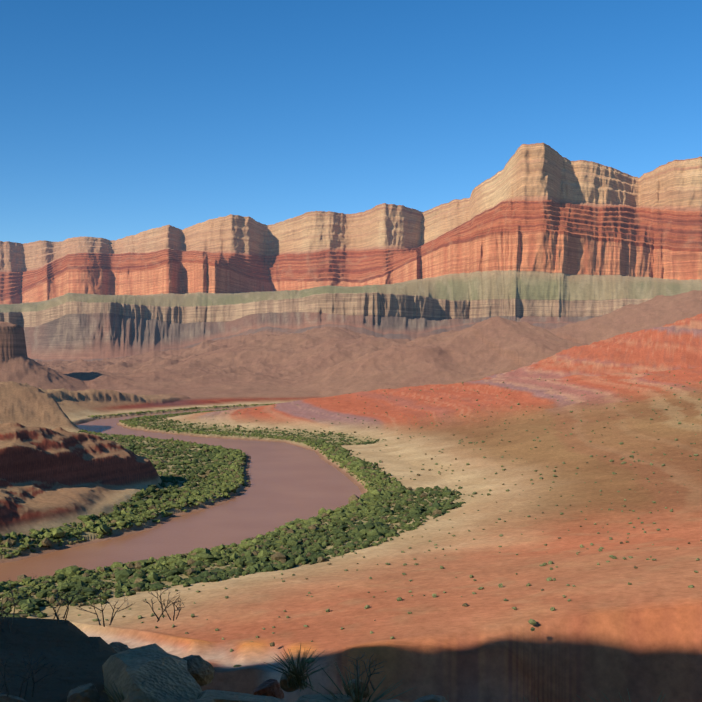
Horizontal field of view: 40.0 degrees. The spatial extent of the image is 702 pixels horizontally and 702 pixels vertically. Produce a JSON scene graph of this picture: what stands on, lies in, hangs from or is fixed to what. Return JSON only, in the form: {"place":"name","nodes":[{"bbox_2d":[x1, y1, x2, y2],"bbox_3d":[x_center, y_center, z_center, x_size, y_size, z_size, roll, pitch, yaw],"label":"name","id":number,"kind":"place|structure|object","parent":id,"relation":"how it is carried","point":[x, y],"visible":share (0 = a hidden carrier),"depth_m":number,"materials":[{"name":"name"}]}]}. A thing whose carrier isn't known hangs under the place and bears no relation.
{"place":"outdoors","nodes":[
{"label":"outdoors","id":0,"kind":"place"},
{"bbox_2d":[0,407,360,581],"bbox_3d":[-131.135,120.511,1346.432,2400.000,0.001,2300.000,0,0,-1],"label":"river","id":1,"kind":"structure","parent":0,"point":[289,482],"depth_m":698.04,"materials":[{"name":"liquid"}]},
{"bbox_2d":[0,143,701,701],"bbox_3d":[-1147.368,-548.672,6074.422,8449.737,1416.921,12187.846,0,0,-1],"label":"terrain","id":2,"kind":"structure","parent":0,"point":[524,271],"depth_m":1393.12,"materials":[{"name":"stone"}]},
{"bbox_2d":[0,575,383,699],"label":"twigs","id":3,"kind":"object","parent":2,"relation":"on","point":[112,617],"visible":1,"depth_m":5.79,"materials":[{"name":"brown plant"}]},
{"bbox_2d":[0,642,447,701],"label":"boulders","id":4,"kind":"object","parent":2,"relation":"on","point":[159,673],"visible":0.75,"depth_m":4.50,"materials":[{"name":"grey stone"}]},
{"bbox_2d":[0,368,701,666],"bbox_3d":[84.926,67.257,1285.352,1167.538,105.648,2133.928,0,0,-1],"label":"bushes","id":5,"kind":"object","parent":2,"relation":"on","point":[256,554],"visible":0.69,"depth_m":602.78,"materials":[{"name":"green plant"}]},
{"bbox_2d":[88,645,666,701],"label":"grass tufts","id":6,"kind":"object","parent":2,"relation":"on","point":[299,678],"visible":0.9,"depth_m":4.78,"materials":[{"name":"green plant"}]},
{"bbox_2d":[0,0,701,243],"label":"sky","id":7,"kind":"structure","parent":0,"point":[119,119],"materials":[{"name":"blue"}]}
]}

